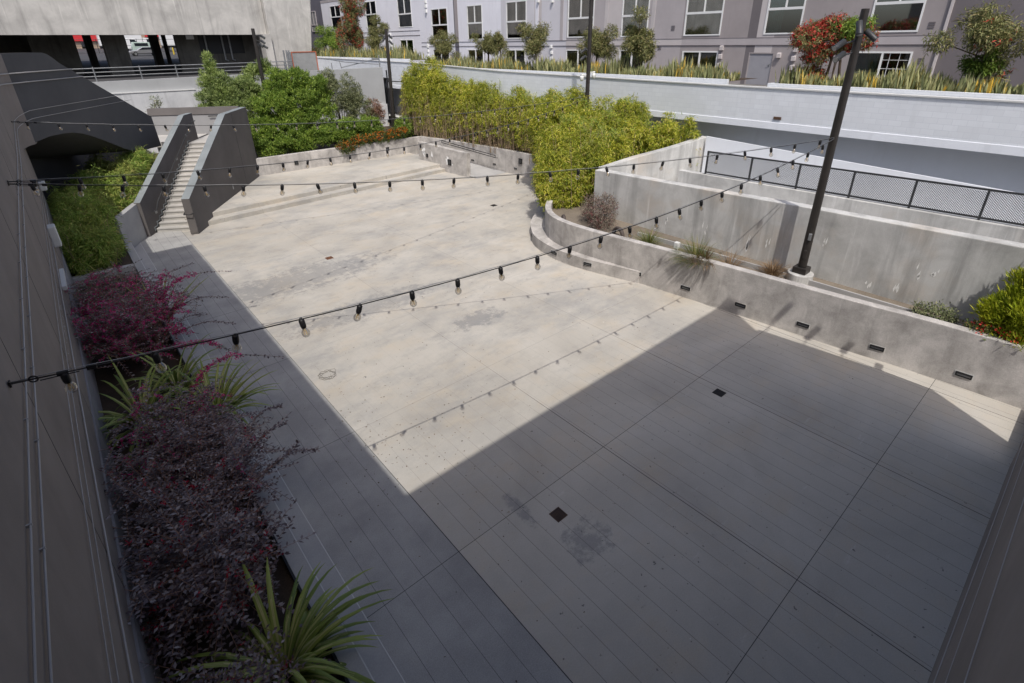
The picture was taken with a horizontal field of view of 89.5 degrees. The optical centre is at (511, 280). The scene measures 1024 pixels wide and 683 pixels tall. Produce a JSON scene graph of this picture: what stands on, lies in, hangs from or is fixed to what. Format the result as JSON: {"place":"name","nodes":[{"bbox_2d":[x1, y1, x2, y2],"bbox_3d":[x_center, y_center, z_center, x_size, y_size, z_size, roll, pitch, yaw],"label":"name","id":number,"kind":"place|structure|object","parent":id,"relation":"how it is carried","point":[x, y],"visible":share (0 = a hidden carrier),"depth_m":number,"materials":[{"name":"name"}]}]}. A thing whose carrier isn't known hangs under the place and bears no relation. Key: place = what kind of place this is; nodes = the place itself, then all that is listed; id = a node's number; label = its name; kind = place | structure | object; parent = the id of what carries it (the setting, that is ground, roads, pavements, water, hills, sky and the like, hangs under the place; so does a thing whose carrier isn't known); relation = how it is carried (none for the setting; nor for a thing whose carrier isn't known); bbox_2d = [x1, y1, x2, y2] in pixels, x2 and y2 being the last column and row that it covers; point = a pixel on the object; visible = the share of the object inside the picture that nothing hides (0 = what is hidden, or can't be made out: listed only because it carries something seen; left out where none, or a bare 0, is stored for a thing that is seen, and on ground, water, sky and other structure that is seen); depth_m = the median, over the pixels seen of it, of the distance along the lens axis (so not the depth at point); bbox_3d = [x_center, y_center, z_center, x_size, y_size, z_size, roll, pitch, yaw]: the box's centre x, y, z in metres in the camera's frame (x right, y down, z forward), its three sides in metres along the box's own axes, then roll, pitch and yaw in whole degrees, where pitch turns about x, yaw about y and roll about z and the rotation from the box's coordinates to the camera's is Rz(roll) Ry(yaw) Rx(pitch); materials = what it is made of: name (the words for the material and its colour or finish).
{"place":"outdoors","nodes":[
{"label":"outdoors","id":0,"kind":"place"},
{"bbox_2d":[0,69,161,682],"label":"wing","id":1,"kind":"structure","parent":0,"point":[65,601],"depth_m":5.66,"materials":[{"name":"grey concrete"}]},
{"bbox_2d":[72,248,131,276],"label":"bed soil","id":2,"kind":"structure","parent":0,"point":[126,260],"depth_m":19.72,"materials":[{"name":"brown soil"}]},
{"bbox_2d":[46,145,157,277],"bbox_3d":[-18.122,-3.475,22.459,4.092,4.077,12.587,-10,27,-20],"label":"bamboo bed","id":3,"kind":"object","parent":2,"relation":"on","point":[90,236],"visible":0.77,"depth_m":20.35,"materials":[{"name":"green plant"}]},
{"bbox_2d":[113,203,146,247],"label":"bed wall","id":4,"kind":"structure","parent":2,"relation":"on","point":[132,227],"depth_m":22.64,"materials":[{"name":"concrete"}]},
{"bbox_2d":[76,274,343,682],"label":"bed soil","id":5,"kind":"structure","parent":0,"point":[281,574],"depth_m":9.14,"materials":[{"name":"brown soil"}]},
{"bbox_2d":[72,259,152,326],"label":"fringe flower","id":6,"kind":"object","parent":5,"relation":"on","point":[101,276],"visible":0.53,"depth_m":16.17,"materials":[{"name":"plant"}]},
{"bbox_2d":[64,261,235,381],"bbox_3d":[-10.210,0.738,14.262,4.617,2.459,5.886,-12,27,-23],"label":"fringe flower","id":7,"kind":"object","parent":5,"relation":"on","point":[136,327],"visible":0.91,"depth_m":13.50,"materials":[{"name":"purple plant"}]},
{"bbox_2d":[98,354,204,468],"bbox_3d":[-7.886,2.728,10.969,3.077,1.919,2.893,-20,31,-36],"label":"flax clump","id":8,"kind":"object","parent":5,"relation":"on","point":[112,417],"visible":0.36,"depth_m":11.12,"materials":[{"name":"green plant"}]},
{"bbox_2d":[114,334,239,416],"bbox_3d":[-7.989,2.057,12.112,3.044,1.814,3.079,-20,31,-36],"label":"flax clump","id":9,"kind":"object","parent":5,"relation":"on","point":[177,375],"visible":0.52,"depth_m":12.24,"materials":[{"name":"green plant"}]},
{"bbox_2d":[98,352,283,517],"bbox_3d":[-6.090,2.905,9.791,3.028,2.229,3.863,-7,26,-14],"label":"fringe flower","id":10,"kind":"object","parent":5,"relation":"on","point":[189,411],"visible":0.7,"depth_m":9.64,"materials":[{"name":"purple plant"}]},
{"bbox_2d":[98,399,320,608],"bbox_3d":[-5.350,3.369,8.760,3.731,2.043,4.179,-20,31,-36],"label":"fringe flower","id":11,"kind":"object","parent":5,"relation":"on","point":[230,458],"visible":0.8,"depth_m":8.59,"materials":[{"name":"purple plant"}]},
{"bbox_2d":[117,478,315,681],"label":"fringe flower","id":12,"kind":"object","parent":5,"relation":"on","point":[197,576],"visible":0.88,"depth_m":7.04,"materials":[{"name":"purple plant"}]},
{"bbox_2d":[161,357,280,434],"bbox_3d":[-6.358,2.464,11.511,2.323,1.302,2.648,-20,31,-36],"label":"flax clump","id":13,"kind":"object","parent":5,"relation":"on","point":[236,386],"visible":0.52,"depth_m":11.76,"materials":[{"name":"green plant"}]},
{"bbox_2d":[140,624,330,682],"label":"fringe flower","id":14,"kind":"object","parent":5,"relation":"on","point":[240,674],"visible":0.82,"depth_m":6.28,"materials":[{"name":"purple plant"}]},
{"bbox_2d":[159,558,392,682],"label":"flax clump","id":15,"kind":"object","parent":5,"relation":"on","point":[307,642],"visible":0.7,"depth_m":6.85,"materials":[{"name":"green plant"}]},
{"bbox_2d":[77,48,384,81],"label":"street","id":16,"kind":"structure","parent":0,"point":[143,59],"depth_m":60.13,"materials":[{"name":"grey asphalt"}]},
{"bbox_2d":[73,35,161,48],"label":"red shop","id":17,"kind":"structure","parent":16,"relation":"on","point":[78,40],"depth_m":109.11,"materials":[{"name":"red"}]},
{"bbox_2d":[0,0,311,76],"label":"overpass","id":18,"kind":"object","parent":16,"relation":"on","point":[220,30],"visible":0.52,"depth_m":50.29,"materials":[{"name":"concrete"}]},
{"bbox_2d":[282,50,318,70],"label":"hoarding box","id":19,"kind":"object","parent":16,"relation":"on","point":[305,60],"visible":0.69,"depth_m":41.40,"materials":[{"name":"grey wood"}]},
{"bbox_2d":[310,0,1023,87],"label":"apartment building","id":20,"kind":"structure","parent":16,"relation":"on","point":[748,38],"depth_m":31.76,"materials":[{"name":"grey paint"}]},
{"bbox_2d":[396,0,412,27],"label":"window","id":21,"kind":"structure","parent":20,"relation":"in","point":[403,6],"depth_m":53.66,"materials":[{"name":"white glass"}]},
{"bbox_2d":[430,8,448,38],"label":"window","id":22,"kind":"structure","parent":20,"relation":"in","point":[439,21],"depth_m":49.64,"materials":[{"name":"white"}]},
{"bbox_2d":[466,4,482,39],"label":"window","id":23,"kind":"structure","parent":20,"relation":"in","point":[474,12],"depth_m":45.82,"materials":[{"name":"white glass"}]},
{"bbox_2d":[506,0,526,38],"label":"window","id":24,"kind":"structure","parent":20,"relation":"in","point":[516,11],"depth_m":42.09,"materials":[{"name":"white glass"}]},
{"bbox_2d":[567,0,594,37],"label":"window","id":25,"kind":"structure","parent":20,"relation":"in","point":[578,10],"depth_m":37.40,"materials":[{"name":"white glass"}]},
{"bbox_2d":[620,0,649,36],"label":"window","id":26,"kind":"structure","parent":20,"relation":"in","point":[628,5],"depth_m":34.48,"materials":[{"name":"white glass"}]},
{"bbox_2d":[681,51,717,70],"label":"window","id":27,"kind":"structure","parent":20,"relation":"in","point":[702,57],"depth_m":33.11,"materials":[{"name":"white"}]},
{"bbox_2d":[683,0,724,35],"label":"window","id":28,"kind":"structure","parent":20,"relation":"in","point":[702,17],"depth_m":32.20,"materials":[{"name":"white glass"}]},
{"bbox_2d":[744,52,773,84],"bbox_3d":[13.913,-11.923,29.065,0.134,1.680,1.427,-20,31,-36],"label":"door","id":29,"kind":"structure","parent":20,"relation":"in","point":[759,65],"depth_m":29.05,"materials":[{"name":"metal"}]},
{"bbox_2d":[763,0,805,34],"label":"window","id":30,"kind":"structure","parent":20,"relation":"in","point":[781,15],"depth_m":28.16,"materials":[{"name":"white glass"}]},
{"bbox_2d":[855,51,912,79],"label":"window","id":31,"kind":"structure","parent":20,"relation":"in","point":[875,59],"depth_m":25.67,"materials":[{"name":"white"}]},
{"bbox_2d":[869,0,926,32],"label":"window","id":32,"kind":"structure","parent":20,"relation":"in","point":[893,15],"depth_m":25.31,"materials":[{"name":"white glass"}]},
{"bbox_2d":[134,243,403,682],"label":"border strip","id":33,"kind":"object","parent":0,"point":[379,664],"depth_m":8.92,"materials":[{"name":"concrete"}]},
{"bbox_2d":[72,264,135,287],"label":"bed kerb","id":34,"kind":"structure","parent":33,"relation":"on","point":[75,279],"depth_m":18.57,"materials":[{"name":"concrete"}]},
{"bbox_2d":[125,243,371,682],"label":"curb","id":35,"kind":"object","parent":33,"relation":"on","point":[294,561],"depth_m":8.40,"materials":[{"name":"concrete"}]},
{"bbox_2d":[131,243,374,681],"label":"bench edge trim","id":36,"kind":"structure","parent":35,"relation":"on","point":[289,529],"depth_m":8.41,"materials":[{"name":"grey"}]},
{"bbox_2d":[140,243,405,682],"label":"strip edge trim","id":37,"kind":"structure","parent":33,"relation":"on","point":[310,525],"depth_m":9.09,"materials":[{"name":"grey concrete"}]},
{"bbox_2d":[153,125,429,157],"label":"back soil","id":38,"kind":"structure","parent":0,"point":[319,147],"depth_m":37.78,"materials":[{"name":"brown soil"}]},
{"bbox_2d":[193,50,262,128],"bbox_3d":[-18.446,-11.444,33.564,5.027,6.664,3.017,-20,31,-36],"label":"tree","id":39,"kind":"object","parent":38,"relation":"on","point":[217,91],"visible":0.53,"depth_m":32.76,"materials":[{"name":"green plant"}]},
{"bbox_2d":[240,56,271,116],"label":"shrub","id":40,"kind":"object","parent":38,"relation":"on","point":[252,68],"visible":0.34,"depth_m":35.49,"materials":[{"name":"green plant"}]},
{"bbox_2d":[251,28,267,89],"bbox_3d":[-16.800,-13.129,35.749,0.987,7.793,0.298,4,25,10],"label":"lamp post","id":41,"kind":"object","parent":38,"relation":"on","point":[255,40],"visible":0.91,"depth_m":34.61,"materials":[{"name":"brown metal"}]},
{"bbox_2d":[248,66,338,151],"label":"shrub","id":42,"kind":"object","parent":38,"relation":"on","point":[282,92],"visible":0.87,"depth_m":34.59,"materials":[{"name":"green plant"}]},
{"bbox_2d":[253,114,385,156],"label":"green shrub","id":43,"kind":"object","parent":38,"relation":"on","point":[314,136],"visible":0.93,"depth_m":35.37,"materials":[{"name":"green plant"}]},
{"bbox_2d":[317,66,379,128],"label":"grey shrub","id":44,"kind":"object","parent":38,"relation":"on","point":[347,99],"visible":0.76,"depth_m":37.83,"materials":[{"name":"green plant"}]},
{"bbox_2d":[335,126,408,154],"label":"flowering shrub","id":45,"kind":"object","parent":38,"relation":"on","point":[387,136],"visible":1,"depth_m":36.88,"materials":[{"name":"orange plant"}]},
{"bbox_2d":[382,29,395,127],"bbox_3d":[-9.221,-14.949,39.521,0.694,7.764,0.615,-20,31,-36],"label":"lamp post","id":46,"kind":"object","parent":38,"relation":"on","point":[392,115],"visible":0.96,"depth_m":39.23,"materials":[{"name":"brown metal"}]},
{"bbox_2d":[141,231,571,682],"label":"plaza edge band","id":47,"kind":"object","parent":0,"point":[447,602],"depth_m":9.43,"materials":[{"name":"grey concrete"}]},
{"bbox_2d":[0,53,160,200],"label":"arch bridge","id":48,"kind":"structure","parent":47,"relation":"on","point":[53,150],"depth_m":21.99,"materials":[{"name":"grey paint"}]},
{"bbox_2d":[361,96,385,124],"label":"pink shrub","id":49,"kind":"object","parent":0,"point":[378,110],"visible":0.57,"depth_m":39.78,"materials":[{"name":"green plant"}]},
{"bbox_2d":[182,172,1023,682],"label":"plaza floor","id":50,"kind":"structure","parent":0,"point":[796,508],"depth_m":11.31,"materials":[{"name":"concrete"}]},
{"bbox_2d":[134,106,258,236],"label":"staircase","id":51,"kind":"structure","parent":50,"relation":"on","point":[183,149],"depth_m":26.75,"materials":[{"name":"concrete"}]},
{"bbox_2d":[93,67,388,153],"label":"grey retaining wall","id":52,"kind":"structure","parent":50,"relation":"on","point":[175,92],"depth_m":36.06,"materials":[{"name":"paint"}]},
{"bbox_2d":[72,61,292,81],"bbox_3d":[-24.615,-13.971,34.735,19.600,0.950,0.080,-20,31,-36],"label":"street railing","id":53,"kind":"object","parent":52,"relation":"on","point":[141,74],"visible":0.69,"depth_m":35.13,"materials":[{"name":"metal"}]},
{"bbox_2d":[185,153,444,225],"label":"terrace","id":54,"kind":"structure","parent":50,"relation":"on","point":[257,200],"depth_m":31.36,"materials":[{"name":"concrete"}]},
{"bbox_2d":[256,136,419,175],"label":"back wall","id":55,"kind":"structure","parent":50,"relation":"on","point":[267,169],"depth_m":35.29,"materials":[{"name":"grey concrete"}]},
{"bbox_2d":[418,141,470,176],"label":"ramp stub wall","id":56,"kind":"structure","parent":50,"relation":"on","point":[459,159],"depth_m":34.66,"materials":[{"name":"grey concrete"}]},
{"bbox_2d":[414,154,506,178],"bbox_3d":[-3.832,-8.275,36.484,2.700,0.448,7.500,-20,31,-36],"label":"ramp surface","id":57,"kind":"object","parent":50,"relation":"on","point":[479,171],"visible":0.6,"depth_m":34.92,"materials":[{"name":"concrete"}]},
{"bbox_2d":[530,205,639,282],"bbox_3d":[2.223,-1.744,22.277,2.444,0.510,9.049,-8,26,-16],"label":"curved bench","id":58,"kind":"object","parent":50,"relation":"on","point":[542,242],"visible":0.83,"depth_m":20.19,"materials":[{"name":"grey concrete"}]},
{"bbox_2d":[419,136,1023,409],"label":"planter wall","id":59,"kind":"structure","parent":50,"relation":"on","point":[940,350],"depth_m":14.87,"materials":[{"name":"grey concrete"}]},
{"bbox_2d":[463,140,976,327],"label":"planter soil","id":60,"kind":"structure","parent":59,"relation":"in","point":[573,215],"depth_m":19.75,"materials":[{"name":"brown soil"}]},
{"bbox_2d":[398,55,544,153],"bbox_3d":[-2.586,-12.211,36.218,16.989,6.686,3.424,20,32,38],"label":"bamboo hedge","id":61,"kind":"object","parent":60,"relation":"on","point":[426,92],"visible":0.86,"depth_m":36.39,"materials":[{"name":"green plant"}]},
{"bbox_2d":[530,123,593,211],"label":"bamboo clump","id":62,"kind":"object","parent":60,"relation":"on","point":[559,190],"visible":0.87,"depth_m":23.45,"materials":[{"name":"green plant"}]},
{"bbox_2d":[580,0,595,109],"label":"lamp post","id":63,"kind":"object","parent":60,"relation":"on","point":[588,56],"visible":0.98,"depth_m":27.19,"materials":[{"name":"brown metal"}]},
{"bbox_2d":[7,100,581,192],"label":"festoon lights","id":64,"kind":"object","parent":63,"relation":"hanging from","point":[80,181],"visible":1,"depth_m":14.00,"materials":[{"name":"black metal"}]},
{"bbox_2d":[11,97,581,130],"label":"festoon lights","id":65,"kind":"object","parent":63,"relation":"hanging from","point":[113,127],"visible":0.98,"depth_m":20.85,"materials":[{"name":"black metal"}]},
{"bbox_2d":[579,192,620,229],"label":"grey pink shrub","id":66,"kind":"object","parent":60,"relation":"on","point":[596,217],"visible":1,"depth_m":20.80,"materials":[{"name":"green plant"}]},
{"bbox_2d":[525,83,701,203],"bbox_3d":[3.721,-7.089,26.652,7.201,5.411,10.809,-20,31,-36],"label":"bamboo hedge","id":67,"kind":"object","parent":60,"relation":"on","point":[624,132],"visible":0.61,"depth_m":24.75,"materials":[{"name":"green plant"}]},
{"bbox_2d":[598,136,705,181],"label":"wing wall","id":68,"kind":"structure","parent":60,"relation":"on","point":[669,171],"depth_m":23.79,"materials":[{"name":"concrete"}]},
{"bbox_2d":[667,230,726,270],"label":"ornamental grass","id":69,"kind":"object","parent":60,"relation":"on","point":[697,251],"depth_m":17.13,"materials":[{"name":"green plant"}]},
{"bbox_2d":[750,259,790,278],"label":"ornamental grass","id":70,"kind":"object","parent":60,"relation":"on","point":[772,272],"depth_m":16.38,"materials":[{"name":"brown plant"}]},
{"bbox_2d":[637,232,974,329],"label":"planter kerb","id":71,"kind":"structure","parent":60,"relation":"on","point":[822,286],"depth_m":15.57,"materials":[{"name":"concrete"}]},
{"bbox_2d":[593,169,1023,322],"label":"stained wall","id":72,"kind":"structure","parent":60,"relation":"on","point":[901,261],"depth_m":15.66,"materials":[{"name":"concrete"}]},
{"bbox_2d":[786,8,878,284],"bbox_3d":[8.900,-3.324,14.612,0.957,7.761,0.794,-20,31,-36],"label":"lamp post","id":73,"kind":"object","parent":60,"relation":"on","point":[800,272],"visible":0.92,"depth_m":14.43,"materials":[{"name":"brown metal"}]},
{"bbox_2d":[8,139,833,392],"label":"festoon lights","id":74,"kind":"object","parent":73,"relation":"hanging from","point":[65,376],"visible":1,"depth_m":6.68,"materials":[{"name":"black plastic"}]},
{"bbox_2d":[8,137,833,197],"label":"festoon lights","id":75,"kind":"object","parent":73,"relation":"hanging from","point":[33,187],"visible":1,"depth_m":11.97,"materials":[{"name":"black plastic"}]},
{"bbox_2d":[908,299,962,324],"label":"shrub","id":76,"kind":"object","parent":60,"relation":"on","point":[923,310],"visible":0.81,"depth_m":13.51,"materials":[{"name":"green plant"}]},
{"bbox_2d":[962,318,1023,351],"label":"red flower shrub","id":77,"kind":"object","parent":60,"relation":"on","point":[979,329],"visible":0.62,"depth_m":12.42,"materials":[{"name":"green plant"}]},
{"bbox_2d":[967,265,1023,349],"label":"lime conifer","id":78,"kind":"object","parent":60,"relation":"on","point":[1002,308],"visible":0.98,"depth_m":12.21,"materials":[{"name":"green plant"}]},
{"bbox_2d":[927,435,1023,682],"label":"wall","id":79,"kind":"structure","parent":50,"relation":"on","point":[983,641],"depth_m":5.27,"materials":[{"name":"grey concrete"}]},
{"label":"driveway","id":80,"kind":"structure","parent":0,"visible":0},
{"bbox_2d":[317,57,1023,192],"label":"block podium","id":81,"kind":"object","parent":80,"relation":"on","point":[977,141],"visible":0.39,"depth_m":21.33,"materials":[{"name":"grey"}]},
{"bbox_2d":[728,83,766,86],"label":"podium deck","id":82,"kind":"structure","parent":81,"relation":"on","point":[748,85],"depth_m":29.32,"materials":[{"name":"concrete"}]},
{"bbox_2d":[317,56,409,61],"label":"podium planter","id":83,"kind":"object","parent":82,"relation":"on","point":[393,59],"visible":0.11,"depth_m":48.42,"materials":[{"name":"white concrete"}]},
{"label":"planter soil","id":84,"kind":"structure","parent":83,"relation":"in","visible":0},
{"bbox_2d":[312,25,342,49],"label":"podium tree","id":85,"kind":"object","parent":84,"relation":"on","point":[329,41],"visible":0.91,"depth_m":56.21,"materials":[{"name":"green plant"}]},
{"bbox_2d":[335,0,366,50],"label":"podium tree","id":86,"kind":"object","parent":84,"relation":"on","point":[351,29],"visible":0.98,"depth_m":51.56,"materials":[{"name":"brown plant"}]},
{"bbox_2d":[312,42,423,59],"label":"sword plants","id":87,"kind":"object","parent":84,"relation":"on","point":[400,53],"visible":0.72,"depth_m":49.17,"materials":[{"name":"green plant"}]},
{"bbox_2d":[364,13,389,50],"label":"podium tree","id":88,"kind":"object","parent":84,"relation":"on","point":[374,38],"visible":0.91,"depth_m":48.87,"materials":[{"name":"green plant"}]},
{"bbox_2d":[482,68,728,83],"bbox_3d":[2.357,-13.575,34.162,2.880,0.700,26.700,-20,31,-36],"label":"podium planter","id":89,"kind":"object","parent":82,"relation":"on","point":[702,80],"visible":0.11,"depth_m":26.99,"materials":[{"name":"white concrete"}]},
{"bbox_2d":[730,78,756,80],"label":"planter soil","id":90,"kind":"structure","parent":89,"relation":"in","point":[744,79],"depth_m":25.75,"materials":[{"name":"soil"}]},
{"bbox_2d":[427,30,461,59],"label":"podium tree","id":91,"kind":"object","parent":90,"relation":"on","point":[443,47],"visible":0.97,"depth_m":41.56,"materials":[{"name":"green plant"}]},
{"bbox_2d":[470,29,499,62],"bbox_3d":[-1.972,-17.095,38.163,2.414,2.836,2.099,-3,25,-5],"label":"podium tree","id":92,"kind":"object","parent":90,"relation":"on","point":[486,46],"visible":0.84,"depth_m":37.74,"materials":[{"name":"green plant"}]},
{"bbox_2d":[490,31,510,60],"bbox_3d":[-0.817,-16.504,36.956,1.921,2.748,1.295,14,29,29],"label":"podium tree","id":93,"kind":"object","parent":90,"relation":"on","point":[499,41],"visible":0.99,"depth_m":36.68,"materials":[{"name":"green plant"}]},
{"bbox_2d":[513,18,552,66],"bbox_3d":[1.358,-15.552,34.168,2.739,3.313,3.265,-20,31,-36],"label":"podium tree","id":94,"kind":"object","parent":90,"relation":"on","point":[535,43],"visible":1,"depth_m":33.65,"materials":[{"name":"green plant"}]},
{"bbox_2d":[425,52,741,80],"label":"sword plants","id":95,"kind":"object","parent":90,"relation":"on","point":[681,69],"visible":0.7,"depth_m":29.45,"materials":[{"name":"green plant"}]},
{"bbox_2d":[576,23,620,63],"bbox_3d":[5.220,-13.794,30.824,2.692,2.844,2.876,-20,31,-36],"label":"podium tree","id":96,"kind":"object","parent":90,"relation":"on","point":[601,47],"visible":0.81,"depth_m":30.23,"materials":[{"name":"green plant"}]},
{"bbox_2d":[619,5,658,66],"bbox_3d":[7.008,-13.099,28.297,2.333,3.668,1.794,13,28,28],"label":"podium tree","id":97,"kind":"object","parent":90,"relation":"on","point":[637,40],"visible":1,"depth_m":28.04,"materials":[{"name":"green plant"}]},
{"bbox_2d":[767,82,1023,99],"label":"podium planter","id":98,"kind":"object","parent":82,"relation":"on","point":[942,93],"visible":0.26,"depth_m":19.06,"materials":[{"name":"white concrete"}]},
{"label":"planter soil","id":99,"kind":"structure","parent":98,"relation":"in","visible":0},
{"bbox_2d":[788,10,880,82],"bbox_3d":[13.391,-9.867,22.183,3.863,3.206,2.480,-4,25,-6],"label":"podium tree","id":100,"kind":"object","parent":99,"relation":"on","point":[814,35],"visible":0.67,"depth_m":21.53,"materials":[{"name":"red plant"}]},
{"bbox_2d":[828,14,880,77],"bbox_3d":[14.063,-9.484,21.367,1.764,2.770,1.889,-13,28,-25],"label":"podium tree","id":101,"kind":"object","parent":99,"relation":"on","point":[849,27],"visible":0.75,"depth_m":20.88,"materials":[{"name":"green plant"}]},
{"bbox_2d":[775,57,1023,94],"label":"sword plants","id":102,"kind":"object","parent":99,"relation":"on","point":[919,79],"visible":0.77,"depth_m":19.38,"materials":[{"name":"green plant"}]},
{"bbox_2d":[921,0,1023,83],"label":"podium tree","id":103,"kind":"object","parent":99,"relation":"on","point":[988,32],"visible":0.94,"depth_m":18.00,"materials":[{"name":"green plant"}]},
{"bbox_2d":[956,46,1009,81],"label":"shrub","id":104,"kind":"object","parent":99,"relation":"on","point":[970,65],"visible":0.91,"depth_m":18.46,"materials":[{"name":"green plant"}]},
{"bbox_2d":[677,169,1023,242],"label":"ramp wall","id":105,"kind":"structure","parent":80,"relation":"on","point":[997,230],"depth_m":17.83,"materials":[{"name":"concrete"}]},
{"bbox_2d":[704,151,1023,225],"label":"railing","id":106,"kind":"object","parent":105,"relation":"on","point":[912,195],"visible":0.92,"depth_m":17.42,"materials":[{"name":"grey metal"}]},
{"bbox_2d":[701,136,1023,225],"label":"driveway parapet","id":107,"kind":"structure","parent":80,"relation":"on","point":[714,144],"depth_m":20.08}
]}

